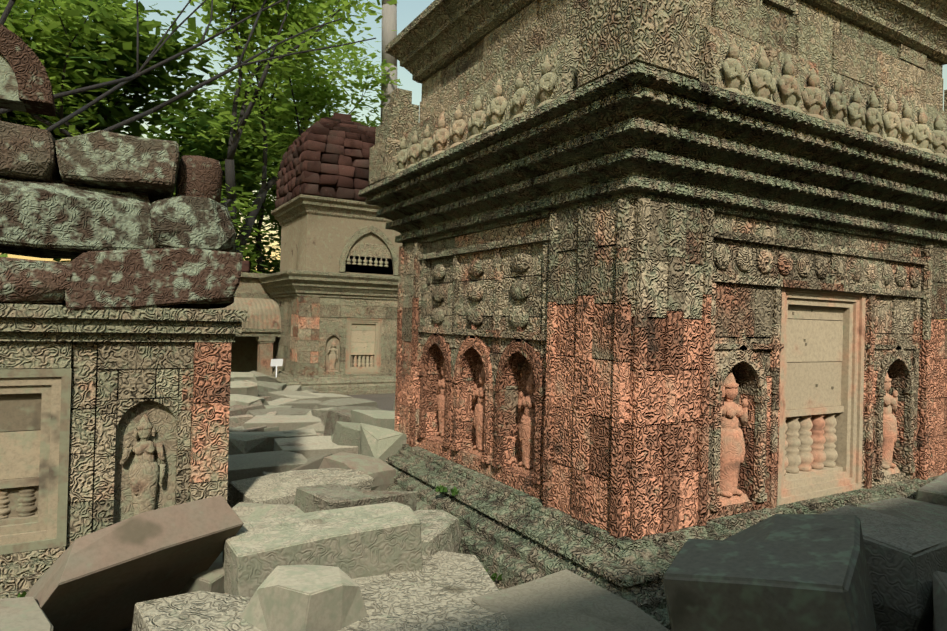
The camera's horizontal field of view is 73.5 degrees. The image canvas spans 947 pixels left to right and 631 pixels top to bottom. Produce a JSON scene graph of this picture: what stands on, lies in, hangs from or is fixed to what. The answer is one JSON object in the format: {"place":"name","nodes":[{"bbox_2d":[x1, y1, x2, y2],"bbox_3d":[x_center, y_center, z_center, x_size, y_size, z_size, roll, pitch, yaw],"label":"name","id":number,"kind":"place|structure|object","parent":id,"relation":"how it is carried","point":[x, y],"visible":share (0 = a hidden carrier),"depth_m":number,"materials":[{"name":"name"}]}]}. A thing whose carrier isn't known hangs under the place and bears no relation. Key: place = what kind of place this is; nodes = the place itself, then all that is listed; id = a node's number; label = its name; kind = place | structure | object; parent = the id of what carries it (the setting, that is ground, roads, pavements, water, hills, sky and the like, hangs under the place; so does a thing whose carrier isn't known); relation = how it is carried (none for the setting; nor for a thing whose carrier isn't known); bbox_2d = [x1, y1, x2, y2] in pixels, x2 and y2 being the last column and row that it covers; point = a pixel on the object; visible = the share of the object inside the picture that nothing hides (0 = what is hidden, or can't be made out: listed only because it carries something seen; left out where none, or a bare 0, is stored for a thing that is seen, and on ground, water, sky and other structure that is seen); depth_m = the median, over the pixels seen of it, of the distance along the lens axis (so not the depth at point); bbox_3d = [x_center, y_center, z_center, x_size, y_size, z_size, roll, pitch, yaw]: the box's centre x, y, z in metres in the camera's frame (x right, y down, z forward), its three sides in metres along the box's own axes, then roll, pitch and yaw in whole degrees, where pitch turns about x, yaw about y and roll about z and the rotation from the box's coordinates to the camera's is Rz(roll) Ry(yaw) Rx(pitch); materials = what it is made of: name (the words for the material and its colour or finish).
{"place":"outdoors","nodes":[
{"label":"outdoors","id":0,"kind":"place"},
{"bbox_2d":[0,0,130,254],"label":"tree","id":1,"kind":"object","parent":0,"point":[54,55],"depth_m":26.28,"materials":[{"name":"green plant"}]},
{"bbox_2d":[0,24,242,309],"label":"stone blocks","id":2,"kind":"structure","parent":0,"point":[115,219],"depth_m":4.84,"materials":[{"name":"stone"}]},
{"bbox_2d":[0,0,396,256],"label":"bare branches","id":3,"kind":"object","parent":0,"point":[120,81],"depth_m":14.09,"materials":[{"name":"brown wood"}]},
{"bbox_2d":[130,72,315,273],"bbox_3d":[-14.334,-5.872,40.822,15.334,18.622,12.941,2,0,-30],"label":"tree","id":4,"kind":"object","parent":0,"point":[176,134],"depth_m":38.52,"materials":[{"name":"green plant"}]},
{"bbox_2d":[122,409,392,630],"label":"ground","id":5,"kind":"structure","parent":0,"point":[129,629],"depth_m":4.00,"materials":[{"name":"grey stone"}]},
{"bbox_2d":[37,260,280,375],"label":"building","id":6,"kind":"structure","parent":5,"relation":"on","point":[252,348],"depth_m":19.58,"materials":[{"name":"stone"}]},
{"bbox_2d":[241,260,249,272],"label":"loose blocks","id":7,"kind":"object","parent":6,"relation":"on","point":[245,266],"depth_m":20.39,"materials":[{"name":"brown stone"}]},
{"bbox_2d":[17,484,501,597],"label":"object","id":8,"kind":"object","parent":5,"relation":"on","point":[442,488],"visible":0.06,"depth_m":5.74,"materials":[{"name":"grey stone"}]},
{"bbox_2d":[256,194,407,394],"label":"tower","id":9,"kind":"structure","parent":5,"relation":"on","point":[331,287],"depth_m":18.63,"materials":[{"name":"stone"}]},
{"bbox_2d":[275,113,375,208],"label":"brick dome","id":10,"kind":"structure","parent":9,"relation":"on","point":[326,157],"depth_m":18.68,"materials":[{"name":"red brick"}]},
{"bbox_2d":[0,371,669,630],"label":"fallen blocks","id":11,"kind":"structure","parent":5,"relation":"on","point":[311,524],"depth_m":3.90,"materials":[{"name":"stone"}]},
{"bbox_2d":[358,62,946,630],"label":"cornice and plinth","id":12,"kind":"structure","parent":5,"relation":"on","point":[636,130],"depth_m":4.91,"materials":[{"name":"stone"}]},
{"bbox_2d":[369,0,946,539],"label":"temple wall","id":13,"kind":"structure","parent":5,"relation":"on","point":[639,368],"depth_m":5.43,"materials":[{"name":"stone"}]},
{"bbox_2d":[662,472,946,630],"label":"blocks","id":14,"kind":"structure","parent":5,"relation":"on","point":[881,565],"depth_m":3.09,"materials":[{"name":"stone"}]},
{"bbox_2d":[243,113,380,246],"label":"tree","id":15,"kind":"object","parent":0,"point":[277,226],"depth_m":50.04,"materials":[{"name":"green plant"}]},
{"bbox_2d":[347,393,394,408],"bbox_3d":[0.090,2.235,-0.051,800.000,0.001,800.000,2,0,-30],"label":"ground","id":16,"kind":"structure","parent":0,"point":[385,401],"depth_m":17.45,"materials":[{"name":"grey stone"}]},
{"bbox_2d":[0,302,246,598],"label":"wall","id":17,"kind":"structure","parent":16,"relation":"on","point":[109,417],"depth_m":4.74,"materials":[{"name":"stone"}]},
{"bbox_2d":[6,0,284,261],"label":"tree","id":18,"kind":"object","parent":16,"relation":"on","point":[160,78],"depth_m":27.24,"materials":[{"name":"green plant"}]},
{"bbox_2d":[0,0,401,272],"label":"tree","id":19,"kind":"object","parent":16,"relation":"on","point":[298,14],"depth_m":24.60,"materials":[{"name":"green plant"}]},
{"bbox_2d":[270,359,282,376],"bbox_3d":[-5.816,1.747,18.709,0.360,0.928,0.071,2,-1,-39],"label":"info sign","id":20,"kind":"object","parent":16,"relation":"on","point":[276,362],"visible":0.82,"depth_m":18.71,"materials":[{"name":"white"}]},
{"bbox_2d":[380,0,396,123],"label":"chimney","id":21,"kind":"object","parent":16,"relation":"on","point":[389,19],"visible":0.19,"depth_m":31.50,"materials":[{"name":"grey concrete"}]},
{"bbox_2d":[0,0,946,319],"label":"sky","id":22,"kind":"structure","parent":0,"point":[407,10],"materials":[{"name":"blue"}]}
]}

